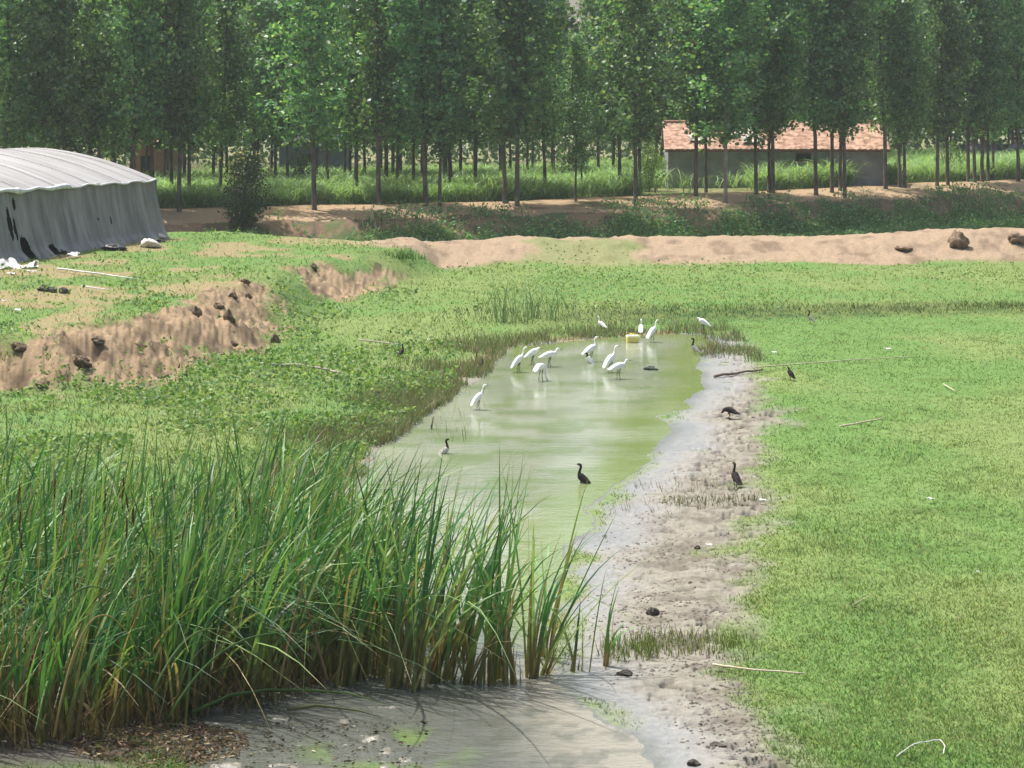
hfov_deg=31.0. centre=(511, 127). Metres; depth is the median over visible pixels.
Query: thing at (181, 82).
poplar tree
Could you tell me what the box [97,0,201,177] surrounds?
poplar tree
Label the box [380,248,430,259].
weed tuft
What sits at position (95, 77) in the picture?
poplar tree
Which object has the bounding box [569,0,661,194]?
poplar tree
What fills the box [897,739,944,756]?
white wire
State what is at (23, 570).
bulrush
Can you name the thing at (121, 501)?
bulrush
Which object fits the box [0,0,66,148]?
poplar tree
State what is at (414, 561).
reed clump
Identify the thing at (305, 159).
green bush
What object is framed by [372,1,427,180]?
poplar tree
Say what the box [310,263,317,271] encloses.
earth clod
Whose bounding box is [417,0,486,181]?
poplar tree
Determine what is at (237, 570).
bulrush
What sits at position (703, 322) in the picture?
white egret
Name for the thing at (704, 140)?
poplar tree
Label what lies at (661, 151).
poplar tree
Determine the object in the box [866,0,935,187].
poplar tree
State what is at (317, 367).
grey branch
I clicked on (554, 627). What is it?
reed clump
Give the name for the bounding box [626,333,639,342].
yellow jerrycan
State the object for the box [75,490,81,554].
bulrush
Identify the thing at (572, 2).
sky
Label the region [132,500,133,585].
bulrush
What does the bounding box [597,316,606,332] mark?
white egret
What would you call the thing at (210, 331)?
eroded bank
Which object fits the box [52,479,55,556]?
bulrush
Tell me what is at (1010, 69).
poplar tree
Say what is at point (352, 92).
poplar tree
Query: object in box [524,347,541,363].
white egret
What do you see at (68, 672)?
bent reed
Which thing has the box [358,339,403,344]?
grey branch
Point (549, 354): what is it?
white egret
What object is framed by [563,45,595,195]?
poplar tree
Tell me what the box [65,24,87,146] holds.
poplar tree
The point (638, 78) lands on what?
poplar tree
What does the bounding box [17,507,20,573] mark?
bulrush
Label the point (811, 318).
pond heron
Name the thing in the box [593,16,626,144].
poplar tree
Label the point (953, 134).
poplar tree
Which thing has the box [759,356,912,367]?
bamboo pole
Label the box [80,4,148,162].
poplar tree
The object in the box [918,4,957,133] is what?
poplar tree
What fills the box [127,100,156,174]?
poplar tree
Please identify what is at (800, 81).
poplar tree
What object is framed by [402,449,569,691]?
reed clump
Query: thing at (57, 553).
bulrush
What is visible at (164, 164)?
poplar tree
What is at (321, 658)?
bent reed
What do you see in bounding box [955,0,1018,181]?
poplar tree
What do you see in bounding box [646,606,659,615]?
mud clod
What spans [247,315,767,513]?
grass
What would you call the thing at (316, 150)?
poplar tree
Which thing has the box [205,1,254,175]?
poplar tree
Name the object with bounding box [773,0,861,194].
poplar tree
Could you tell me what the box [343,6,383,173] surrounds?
poplar tree
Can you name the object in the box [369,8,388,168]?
poplar tree
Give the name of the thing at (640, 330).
white egret
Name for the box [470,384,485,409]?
white egret
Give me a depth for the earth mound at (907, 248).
73.95 m
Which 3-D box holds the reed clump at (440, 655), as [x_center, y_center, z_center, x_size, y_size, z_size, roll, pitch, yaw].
[-0.443,4.316,17.910,2.710,2.489,3.852,0,0,23]
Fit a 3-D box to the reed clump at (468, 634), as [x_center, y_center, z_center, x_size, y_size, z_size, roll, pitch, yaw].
[-0.709,4.546,18.933,2.485,2.028,1.244,0,0,-9]
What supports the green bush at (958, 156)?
on the grassland
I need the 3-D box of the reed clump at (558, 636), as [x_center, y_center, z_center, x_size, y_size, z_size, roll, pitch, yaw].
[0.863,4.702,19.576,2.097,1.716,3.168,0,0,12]
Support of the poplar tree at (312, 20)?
on the dirt track
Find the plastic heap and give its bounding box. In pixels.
[101,244,127,249]
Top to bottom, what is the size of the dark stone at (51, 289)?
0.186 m
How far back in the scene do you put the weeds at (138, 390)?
38.35 m
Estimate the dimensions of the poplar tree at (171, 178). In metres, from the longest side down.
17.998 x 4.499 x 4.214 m
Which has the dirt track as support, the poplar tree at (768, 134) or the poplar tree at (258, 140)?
the poplar tree at (768, 134)
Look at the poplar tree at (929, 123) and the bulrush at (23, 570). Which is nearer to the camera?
the bulrush at (23, 570)
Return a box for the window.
[795,153,811,159]
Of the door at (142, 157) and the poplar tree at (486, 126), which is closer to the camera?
the poplar tree at (486, 126)
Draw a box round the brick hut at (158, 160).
[135,139,182,176]
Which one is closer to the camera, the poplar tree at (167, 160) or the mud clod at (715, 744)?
the mud clod at (715, 744)
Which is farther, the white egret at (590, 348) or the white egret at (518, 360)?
the white egret at (590, 348)
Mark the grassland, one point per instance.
(606, 252)
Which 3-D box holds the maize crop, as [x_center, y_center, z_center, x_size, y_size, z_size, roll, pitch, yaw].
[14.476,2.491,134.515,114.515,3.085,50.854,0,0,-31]
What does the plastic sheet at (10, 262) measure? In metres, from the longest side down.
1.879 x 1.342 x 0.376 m
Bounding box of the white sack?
[139,238,161,247]
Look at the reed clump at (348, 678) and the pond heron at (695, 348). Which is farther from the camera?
the pond heron at (695, 348)
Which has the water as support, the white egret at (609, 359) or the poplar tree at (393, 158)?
the white egret at (609, 359)
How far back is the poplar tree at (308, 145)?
126.39 m
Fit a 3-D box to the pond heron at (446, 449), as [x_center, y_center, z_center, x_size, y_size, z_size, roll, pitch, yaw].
[-1.147,5.431,31.124,0.294,0.374,0.092,0,0,-20]
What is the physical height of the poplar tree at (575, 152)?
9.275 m
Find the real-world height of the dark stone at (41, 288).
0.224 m
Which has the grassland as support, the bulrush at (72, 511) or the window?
the bulrush at (72, 511)
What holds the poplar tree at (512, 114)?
on the dirt track
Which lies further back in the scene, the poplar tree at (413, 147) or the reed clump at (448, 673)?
the poplar tree at (413, 147)
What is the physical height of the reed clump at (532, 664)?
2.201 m
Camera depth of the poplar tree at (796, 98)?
142.31 m
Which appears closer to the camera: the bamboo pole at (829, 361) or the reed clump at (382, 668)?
the reed clump at (382, 668)
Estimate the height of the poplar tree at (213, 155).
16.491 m
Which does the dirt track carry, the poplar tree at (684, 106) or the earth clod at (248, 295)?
the poplar tree at (684, 106)
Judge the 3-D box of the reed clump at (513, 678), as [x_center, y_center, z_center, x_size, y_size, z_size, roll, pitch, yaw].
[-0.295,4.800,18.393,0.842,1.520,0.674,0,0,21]
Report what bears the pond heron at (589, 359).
in the water
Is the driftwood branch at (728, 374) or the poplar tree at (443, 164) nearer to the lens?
the driftwood branch at (728, 374)
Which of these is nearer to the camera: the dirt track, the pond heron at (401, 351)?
the pond heron at (401, 351)
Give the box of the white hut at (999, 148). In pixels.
[956,144,1023,155]
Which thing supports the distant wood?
on the grassland
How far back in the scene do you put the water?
26.23 m
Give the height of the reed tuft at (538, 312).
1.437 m
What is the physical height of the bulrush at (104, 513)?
1.807 m
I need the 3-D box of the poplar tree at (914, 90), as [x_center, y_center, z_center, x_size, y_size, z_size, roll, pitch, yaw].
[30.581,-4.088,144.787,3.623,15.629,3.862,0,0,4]
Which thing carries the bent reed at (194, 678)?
attached to the reed bed at (176, 596)
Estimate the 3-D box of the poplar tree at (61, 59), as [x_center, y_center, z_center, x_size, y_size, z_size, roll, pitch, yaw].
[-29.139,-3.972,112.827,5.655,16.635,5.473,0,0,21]
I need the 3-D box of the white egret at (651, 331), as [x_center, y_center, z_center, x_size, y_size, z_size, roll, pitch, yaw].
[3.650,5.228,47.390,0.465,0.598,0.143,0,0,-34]
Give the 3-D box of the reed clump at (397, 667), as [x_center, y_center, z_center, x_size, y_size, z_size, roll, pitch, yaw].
[-0.836,4.348,17.697,1.708,2.424,3.134,0,0,5]
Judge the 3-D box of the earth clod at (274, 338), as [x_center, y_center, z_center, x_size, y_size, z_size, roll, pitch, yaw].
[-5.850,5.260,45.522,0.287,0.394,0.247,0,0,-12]
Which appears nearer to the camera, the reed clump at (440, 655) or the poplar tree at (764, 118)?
the reed clump at (440, 655)
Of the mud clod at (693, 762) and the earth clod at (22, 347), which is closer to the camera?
the mud clod at (693, 762)
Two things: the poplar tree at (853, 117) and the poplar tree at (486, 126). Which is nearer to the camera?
the poplar tree at (486, 126)
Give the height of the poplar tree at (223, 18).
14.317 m
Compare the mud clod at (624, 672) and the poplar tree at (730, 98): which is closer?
the mud clod at (624, 672)
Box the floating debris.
[214,718,427,767]
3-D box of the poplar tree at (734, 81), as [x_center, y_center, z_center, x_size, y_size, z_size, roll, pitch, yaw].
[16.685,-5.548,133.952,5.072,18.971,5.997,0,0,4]
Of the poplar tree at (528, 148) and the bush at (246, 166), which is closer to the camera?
the bush at (246, 166)
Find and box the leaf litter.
[63,717,248,767]
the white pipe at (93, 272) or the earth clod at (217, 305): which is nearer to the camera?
the earth clod at (217, 305)
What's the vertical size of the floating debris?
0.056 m
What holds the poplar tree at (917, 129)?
on the grassland
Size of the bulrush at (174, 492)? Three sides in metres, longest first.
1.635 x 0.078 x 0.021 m
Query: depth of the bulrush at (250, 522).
18.73 m
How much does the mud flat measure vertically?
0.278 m
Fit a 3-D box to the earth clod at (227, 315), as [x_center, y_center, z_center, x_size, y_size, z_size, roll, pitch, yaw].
[-6.902,4.642,44.977,0.297,0.484,0.290,0,0,-20]
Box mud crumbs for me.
[574,363,835,767]
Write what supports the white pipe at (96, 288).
on the grassland
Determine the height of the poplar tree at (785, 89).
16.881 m
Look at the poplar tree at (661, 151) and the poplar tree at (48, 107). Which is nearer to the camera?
the poplar tree at (48, 107)
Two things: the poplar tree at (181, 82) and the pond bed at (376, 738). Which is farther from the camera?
the poplar tree at (181, 82)
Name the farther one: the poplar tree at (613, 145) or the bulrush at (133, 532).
the poplar tree at (613, 145)
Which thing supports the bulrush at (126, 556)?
on the grassland
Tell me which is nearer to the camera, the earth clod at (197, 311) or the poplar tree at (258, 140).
the earth clod at (197, 311)
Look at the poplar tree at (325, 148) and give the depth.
102.37 m
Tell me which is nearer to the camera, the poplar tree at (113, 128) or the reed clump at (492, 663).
the reed clump at (492, 663)
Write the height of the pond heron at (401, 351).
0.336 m
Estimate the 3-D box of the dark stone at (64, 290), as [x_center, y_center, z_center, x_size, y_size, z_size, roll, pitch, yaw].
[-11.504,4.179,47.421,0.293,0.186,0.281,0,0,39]
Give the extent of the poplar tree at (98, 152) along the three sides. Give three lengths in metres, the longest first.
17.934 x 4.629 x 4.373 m
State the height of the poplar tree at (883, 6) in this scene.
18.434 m
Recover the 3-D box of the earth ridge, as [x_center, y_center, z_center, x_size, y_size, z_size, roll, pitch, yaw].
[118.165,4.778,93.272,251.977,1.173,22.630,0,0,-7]
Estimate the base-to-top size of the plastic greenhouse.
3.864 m
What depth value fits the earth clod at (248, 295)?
50.80 m
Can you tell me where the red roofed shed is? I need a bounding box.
[661,120,890,187]
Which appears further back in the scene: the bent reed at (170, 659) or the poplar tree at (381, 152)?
the poplar tree at (381, 152)
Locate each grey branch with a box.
[261,362,342,373]
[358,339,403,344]
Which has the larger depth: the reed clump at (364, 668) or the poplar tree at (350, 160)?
the poplar tree at (350, 160)
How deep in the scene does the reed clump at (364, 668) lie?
18.36 m
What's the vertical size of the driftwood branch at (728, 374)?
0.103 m
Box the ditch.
[164,190,1023,240]
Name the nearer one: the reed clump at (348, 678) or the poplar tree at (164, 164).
the reed clump at (348, 678)
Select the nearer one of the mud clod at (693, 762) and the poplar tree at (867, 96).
the mud clod at (693, 762)
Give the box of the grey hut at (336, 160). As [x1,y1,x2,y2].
[279,134,348,170]
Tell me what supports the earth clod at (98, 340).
on the eroded bank
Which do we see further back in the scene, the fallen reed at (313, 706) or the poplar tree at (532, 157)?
the poplar tree at (532, 157)
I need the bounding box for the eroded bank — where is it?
[0,262,410,398]
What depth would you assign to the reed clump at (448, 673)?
18.33 m
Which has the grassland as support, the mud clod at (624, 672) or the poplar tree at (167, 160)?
the poplar tree at (167, 160)
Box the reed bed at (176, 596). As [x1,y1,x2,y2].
[0,393,605,745]
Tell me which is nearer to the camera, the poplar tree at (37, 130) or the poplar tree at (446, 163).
the poplar tree at (37, 130)
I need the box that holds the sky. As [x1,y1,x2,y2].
[238,0,1020,131]
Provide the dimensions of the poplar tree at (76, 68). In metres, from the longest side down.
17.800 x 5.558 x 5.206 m
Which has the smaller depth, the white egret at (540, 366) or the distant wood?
the white egret at (540, 366)
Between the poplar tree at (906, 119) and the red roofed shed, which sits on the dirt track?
the poplar tree at (906, 119)
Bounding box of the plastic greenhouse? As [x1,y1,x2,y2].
[0,148,169,261]
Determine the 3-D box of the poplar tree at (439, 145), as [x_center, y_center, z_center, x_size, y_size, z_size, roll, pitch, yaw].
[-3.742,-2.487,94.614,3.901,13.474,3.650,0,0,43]
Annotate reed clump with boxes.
[311,449,518,688]
[320,446,485,678]
[327,443,653,683]
[331,445,469,681]
[335,436,584,687]
[340,471,557,662]
[351,456,589,685]
[380,449,535,730]
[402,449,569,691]
[403,439,564,686]
[415,447,523,643]
[417,485,539,682]
[445,542,520,685]
[460,468,663,650]
[466,505,671,675]
[467,445,590,682]
[502,470,675,678]
[526,474,606,657]
[535,571,605,672]
[603,577,650,668]
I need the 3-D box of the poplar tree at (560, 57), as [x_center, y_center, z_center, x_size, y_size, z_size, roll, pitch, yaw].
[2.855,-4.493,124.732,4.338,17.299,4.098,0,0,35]
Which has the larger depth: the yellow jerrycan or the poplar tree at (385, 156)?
the poplar tree at (385, 156)
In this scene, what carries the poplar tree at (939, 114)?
on the dirt track
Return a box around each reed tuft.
[454,262,539,323]
[483,272,582,321]
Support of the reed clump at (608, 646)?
on the mud flat
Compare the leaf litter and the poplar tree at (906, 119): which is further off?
the poplar tree at (906, 119)
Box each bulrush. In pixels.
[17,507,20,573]
[19,482,20,567]
[20,530,28,668]
[49,495,65,594]
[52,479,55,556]
[56,520,59,608]
[71,486,75,567]
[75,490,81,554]
[101,489,105,580]
[121,485,122,562]
[124,487,132,539]
[126,517,127,619]
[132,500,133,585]
[151,493,156,563]
[173,470,175,517]
[194,487,195,518]
[235,497,240,671]
[248,498,252,587]
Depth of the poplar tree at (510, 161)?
131.90 m
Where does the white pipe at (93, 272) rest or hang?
on the grassland
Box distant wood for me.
[0,0,1023,168]
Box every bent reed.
[45,586,121,639]
[53,614,142,737]
[153,628,261,691]
[168,633,304,716]
[278,565,306,685]
[292,560,328,680]
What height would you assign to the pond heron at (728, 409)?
0.219 m
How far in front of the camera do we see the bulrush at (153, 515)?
18.93 m
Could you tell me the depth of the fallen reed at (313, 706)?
17.08 m
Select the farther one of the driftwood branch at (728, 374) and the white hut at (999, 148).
the white hut at (999, 148)
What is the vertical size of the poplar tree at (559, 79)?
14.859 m
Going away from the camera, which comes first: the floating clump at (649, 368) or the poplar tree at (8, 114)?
the floating clump at (649, 368)
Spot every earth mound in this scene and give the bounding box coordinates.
[894,246,911,250]
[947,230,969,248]
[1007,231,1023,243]
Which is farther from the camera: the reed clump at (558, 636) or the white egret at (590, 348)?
the white egret at (590, 348)
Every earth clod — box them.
[11,342,26,352]
[73,354,91,367]
[91,335,104,344]
[192,306,202,316]
[213,302,223,308]
[223,308,235,323]
[228,292,237,299]
[231,340,238,345]
[240,278,250,283]
[245,292,252,298]
[270,333,280,342]
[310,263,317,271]
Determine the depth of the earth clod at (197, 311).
44.66 m
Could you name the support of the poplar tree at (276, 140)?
on the grassland
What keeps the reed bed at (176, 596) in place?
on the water
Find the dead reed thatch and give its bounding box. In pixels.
[0,566,445,753]
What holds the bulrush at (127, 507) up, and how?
on the grassland
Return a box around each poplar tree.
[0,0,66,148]
[0,0,68,148]
[0,0,80,144]
[0,0,85,148]
[5,0,119,153]
[51,0,127,157]
[61,0,126,144]
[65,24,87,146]
[67,2,129,157]
[76,0,190,169]
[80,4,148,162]
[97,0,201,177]
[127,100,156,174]
[140,0,218,211]
[142,8,199,179]
[149,0,234,187]
[152,0,212,185]
[153,139,168,170]
[183,5,196,173]
[192,0,268,185]
[194,1,248,161]
[194,2,239,179]
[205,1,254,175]
[211,0,294,164]
[238,0,281,171]
[245,0,308,181]
[248,0,375,209]
[258,12,307,178]
[261,0,286,170]
[278,0,352,182]
[282,4,327,171]
[295,14,331,174]
[318,0,397,186]
[329,7,365,176]
[336,14,353,173]
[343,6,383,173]
[344,0,411,204]
[345,0,427,180]
[353,0,474,205]
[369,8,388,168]
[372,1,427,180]
[383,9,395,174]
[389,140,403,171]
[391,10,432,179]
[399,0,482,205]
[415,3,431,172]
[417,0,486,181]
[424,0,523,178]
[427,4,461,176]
[445,137,458,171]
[446,0,591,205]
[454,11,483,170]
[456,0,542,202]
[461,6,528,171]
[463,0,488,170]
[507,12,515,168]
[520,3,560,167]
[520,5,541,169]
[521,0,570,183]
[523,0,585,172]
[534,0,570,166]
[545,31,601,200]
[557,0,627,168]
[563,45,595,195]
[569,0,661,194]
[585,6,629,166]
[590,0,674,205]
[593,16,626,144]
[598,0,684,175]
[644,0,693,155]
[647,0,782,202]
[647,6,665,158]
[650,0,758,195]
[658,4,688,133]
[665,5,736,192]
[671,5,698,119]
[703,0,809,193]
[715,9,763,118]
[731,0,819,192]
[747,3,803,192]
[764,2,796,105]
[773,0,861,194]
[782,0,874,192]
[783,1,811,119]
[791,28,820,117]
[798,0,882,197]
[806,0,897,189]
[845,9,885,119]
[849,0,931,188]
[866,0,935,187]
[866,6,891,125]
[877,0,941,187]
[883,4,922,155]
[909,11,929,151]
[911,0,978,185]
[912,0,932,149]
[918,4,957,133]
[920,0,984,184]
[926,17,965,150]
[933,0,1001,181]
[942,0,998,181]
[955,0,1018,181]
[957,95,985,147]
[963,0,1023,180]
[979,5,1019,179]
[990,0,1023,180]
[999,4,1023,143]
[1000,0,1023,143]
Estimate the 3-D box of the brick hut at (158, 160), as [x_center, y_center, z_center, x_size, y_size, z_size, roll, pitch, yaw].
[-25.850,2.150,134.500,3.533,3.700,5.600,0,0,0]
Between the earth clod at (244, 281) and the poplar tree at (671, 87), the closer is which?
the earth clod at (244, 281)
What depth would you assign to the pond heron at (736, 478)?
27.84 m
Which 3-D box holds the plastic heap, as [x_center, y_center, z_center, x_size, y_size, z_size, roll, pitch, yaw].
[-13.519,4.062,62.704,0.887,0.271,0.884,0,0,24]
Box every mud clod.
[616,669,632,675]
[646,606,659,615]
[687,759,700,765]
[709,741,726,747]
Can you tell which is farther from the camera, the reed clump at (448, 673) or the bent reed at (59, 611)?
the reed clump at (448, 673)
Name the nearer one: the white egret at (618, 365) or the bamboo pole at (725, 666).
the bamboo pole at (725, 666)
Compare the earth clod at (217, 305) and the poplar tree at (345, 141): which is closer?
the earth clod at (217, 305)
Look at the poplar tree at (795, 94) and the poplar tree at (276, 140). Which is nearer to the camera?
the poplar tree at (276, 140)
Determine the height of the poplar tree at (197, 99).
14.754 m
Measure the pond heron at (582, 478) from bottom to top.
0.420 m
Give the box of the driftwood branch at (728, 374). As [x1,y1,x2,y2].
[713,369,763,377]
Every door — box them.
[141,156,149,172]
[997,145,1008,154]
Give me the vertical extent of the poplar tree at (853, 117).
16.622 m
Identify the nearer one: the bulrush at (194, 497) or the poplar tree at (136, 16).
the bulrush at (194, 497)
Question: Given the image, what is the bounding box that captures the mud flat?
[204,332,801,767]
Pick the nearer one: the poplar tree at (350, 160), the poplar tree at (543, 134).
the poplar tree at (543, 134)
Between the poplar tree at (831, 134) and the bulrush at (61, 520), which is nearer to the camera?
the bulrush at (61, 520)
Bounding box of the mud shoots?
[432,328,771,663]
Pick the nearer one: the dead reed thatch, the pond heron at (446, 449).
the dead reed thatch
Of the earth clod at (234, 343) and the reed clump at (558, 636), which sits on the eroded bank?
the earth clod at (234, 343)
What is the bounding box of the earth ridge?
[356,227,1023,268]
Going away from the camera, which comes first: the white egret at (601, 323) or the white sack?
the white egret at (601, 323)
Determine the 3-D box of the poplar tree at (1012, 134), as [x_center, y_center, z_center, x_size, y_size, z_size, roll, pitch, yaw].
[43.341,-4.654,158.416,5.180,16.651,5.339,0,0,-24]
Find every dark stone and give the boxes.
[37,285,49,291]
[48,287,57,292]
[58,287,69,293]
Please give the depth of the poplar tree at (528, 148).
128.01 m
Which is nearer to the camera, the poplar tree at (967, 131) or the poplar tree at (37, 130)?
the poplar tree at (37, 130)
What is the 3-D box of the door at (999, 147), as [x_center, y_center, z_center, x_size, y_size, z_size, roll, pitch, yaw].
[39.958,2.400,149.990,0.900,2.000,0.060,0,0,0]
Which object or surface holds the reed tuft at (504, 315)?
on the grassland
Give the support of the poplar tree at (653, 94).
on the grassland
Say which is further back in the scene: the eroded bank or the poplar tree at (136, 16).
the poplar tree at (136, 16)
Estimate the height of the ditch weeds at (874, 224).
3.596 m
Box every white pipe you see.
[57,268,136,278]
[81,285,109,289]
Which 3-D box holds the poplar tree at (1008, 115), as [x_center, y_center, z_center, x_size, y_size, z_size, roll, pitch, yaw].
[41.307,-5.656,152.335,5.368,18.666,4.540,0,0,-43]
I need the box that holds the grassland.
[0,132,1023,767]
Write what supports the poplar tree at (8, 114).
on the dirt track
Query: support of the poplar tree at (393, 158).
on the grassland
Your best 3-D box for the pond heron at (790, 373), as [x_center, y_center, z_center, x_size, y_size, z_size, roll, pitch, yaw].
[6.000,5.295,39.757,0.094,0.287,0.277,0,0,-42]
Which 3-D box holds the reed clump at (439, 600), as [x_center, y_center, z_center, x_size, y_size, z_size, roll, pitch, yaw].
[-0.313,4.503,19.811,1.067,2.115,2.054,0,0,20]
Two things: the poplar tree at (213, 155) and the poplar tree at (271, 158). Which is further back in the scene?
the poplar tree at (271, 158)
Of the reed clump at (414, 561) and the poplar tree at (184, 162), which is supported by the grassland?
the poplar tree at (184, 162)
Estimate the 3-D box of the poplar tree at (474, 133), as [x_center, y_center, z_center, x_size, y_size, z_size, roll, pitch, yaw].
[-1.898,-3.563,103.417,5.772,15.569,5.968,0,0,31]
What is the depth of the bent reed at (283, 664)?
17.20 m
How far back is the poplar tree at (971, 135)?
150.57 m
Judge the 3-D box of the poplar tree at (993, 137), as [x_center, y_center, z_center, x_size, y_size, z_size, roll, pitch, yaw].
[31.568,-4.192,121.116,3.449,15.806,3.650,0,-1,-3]
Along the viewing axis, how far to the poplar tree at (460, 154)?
125.94 m
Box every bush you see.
[208,147,276,229]
[283,144,319,179]
[631,141,668,191]
[934,141,965,180]
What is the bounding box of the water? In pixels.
[176,334,745,767]
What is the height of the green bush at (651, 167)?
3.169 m
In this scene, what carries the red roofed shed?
on the grassland
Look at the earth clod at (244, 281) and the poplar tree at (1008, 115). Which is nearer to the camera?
the earth clod at (244, 281)
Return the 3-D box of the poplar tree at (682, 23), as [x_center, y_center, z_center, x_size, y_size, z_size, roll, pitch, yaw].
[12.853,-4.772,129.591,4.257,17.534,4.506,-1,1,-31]
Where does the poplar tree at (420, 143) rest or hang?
on the grassland
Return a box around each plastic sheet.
[0,257,38,268]
[67,252,79,256]
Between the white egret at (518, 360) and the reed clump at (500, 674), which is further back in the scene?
the white egret at (518, 360)
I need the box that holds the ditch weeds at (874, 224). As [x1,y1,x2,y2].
[197,178,1023,241]
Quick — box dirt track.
[160,179,1023,224]
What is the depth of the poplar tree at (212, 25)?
115.06 m
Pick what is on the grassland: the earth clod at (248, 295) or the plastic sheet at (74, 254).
the plastic sheet at (74, 254)
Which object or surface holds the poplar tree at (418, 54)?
on the dirt track
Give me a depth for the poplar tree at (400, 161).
129.21 m
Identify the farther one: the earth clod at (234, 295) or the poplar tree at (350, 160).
the poplar tree at (350, 160)
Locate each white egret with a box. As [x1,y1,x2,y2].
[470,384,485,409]
[510,347,529,371]
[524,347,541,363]
[532,363,547,380]
[539,348,561,365]
[581,336,599,357]
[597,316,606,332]
[602,345,617,370]
[607,359,630,376]
[638,319,642,332]
[646,319,657,340]
[695,317,710,332]
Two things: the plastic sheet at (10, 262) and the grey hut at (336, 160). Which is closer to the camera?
the plastic sheet at (10, 262)
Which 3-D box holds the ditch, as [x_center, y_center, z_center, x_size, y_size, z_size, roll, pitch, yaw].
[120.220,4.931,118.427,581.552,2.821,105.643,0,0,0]
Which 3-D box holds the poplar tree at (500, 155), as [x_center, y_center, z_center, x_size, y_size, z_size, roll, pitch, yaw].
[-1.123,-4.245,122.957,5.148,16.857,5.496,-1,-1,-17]
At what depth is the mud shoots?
19.44 m
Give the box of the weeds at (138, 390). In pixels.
[0,228,1023,515]
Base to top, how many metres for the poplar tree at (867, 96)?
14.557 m
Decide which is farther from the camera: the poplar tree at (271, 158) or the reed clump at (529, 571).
the poplar tree at (271, 158)
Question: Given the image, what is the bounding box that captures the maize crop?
[143,142,1023,207]
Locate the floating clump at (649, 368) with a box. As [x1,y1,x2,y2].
[643,366,657,369]
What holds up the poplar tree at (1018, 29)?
on the dirt track
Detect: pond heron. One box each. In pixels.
[397,343,404,357]
[438,438,451,453]
[574,463,590,483]
[582,352,594,362]
[690,338,701,353]
[721,406,739,418]
[731,462,742,489]
[785,367,795,379]
[807,310,816,324]
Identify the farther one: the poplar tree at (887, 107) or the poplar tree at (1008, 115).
the poplar tree at (1008, 115)
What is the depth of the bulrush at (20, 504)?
19.22 m
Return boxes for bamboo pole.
[712,663,803,673]
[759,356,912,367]
[839,418,883,427]
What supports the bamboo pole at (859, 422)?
on the grassland
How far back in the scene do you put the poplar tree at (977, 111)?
117.00 m
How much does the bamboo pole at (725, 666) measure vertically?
0.036 m
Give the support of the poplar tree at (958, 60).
on the dirt track
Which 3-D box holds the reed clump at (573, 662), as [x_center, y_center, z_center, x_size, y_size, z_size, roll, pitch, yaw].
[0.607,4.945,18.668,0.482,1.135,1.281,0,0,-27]
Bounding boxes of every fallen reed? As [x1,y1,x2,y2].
[192,689,383,714]
[286,704,382,717]
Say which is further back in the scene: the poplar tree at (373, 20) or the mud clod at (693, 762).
the poplar tree at (373, 20)
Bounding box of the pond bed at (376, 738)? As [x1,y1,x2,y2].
[223,337,715,767]
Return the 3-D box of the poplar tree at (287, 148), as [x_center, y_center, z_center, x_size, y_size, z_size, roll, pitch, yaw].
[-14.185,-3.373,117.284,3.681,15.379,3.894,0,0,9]
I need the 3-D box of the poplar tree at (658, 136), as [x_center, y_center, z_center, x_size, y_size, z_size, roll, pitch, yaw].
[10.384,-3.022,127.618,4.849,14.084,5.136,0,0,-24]
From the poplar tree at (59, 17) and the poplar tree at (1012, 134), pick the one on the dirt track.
the poplar tree at (59, 17)
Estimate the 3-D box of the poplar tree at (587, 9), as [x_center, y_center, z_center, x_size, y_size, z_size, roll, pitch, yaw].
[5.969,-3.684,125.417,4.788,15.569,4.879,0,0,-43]
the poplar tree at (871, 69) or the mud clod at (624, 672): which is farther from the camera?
the poplar tree at (871, 69)
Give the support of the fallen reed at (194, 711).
on the mud flat
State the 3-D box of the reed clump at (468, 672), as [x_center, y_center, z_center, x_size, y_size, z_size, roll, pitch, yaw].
[-0.208,4.478,18.358,1.878,2.165,3.140,0,0,-42]
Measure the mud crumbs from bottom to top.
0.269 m
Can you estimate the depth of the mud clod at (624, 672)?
18.45 m
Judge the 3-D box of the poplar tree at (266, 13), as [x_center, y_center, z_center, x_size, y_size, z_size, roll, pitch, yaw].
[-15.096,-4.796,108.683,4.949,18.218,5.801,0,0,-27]
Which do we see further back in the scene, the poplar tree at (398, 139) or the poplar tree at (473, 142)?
the poplar tree at (473, 142)

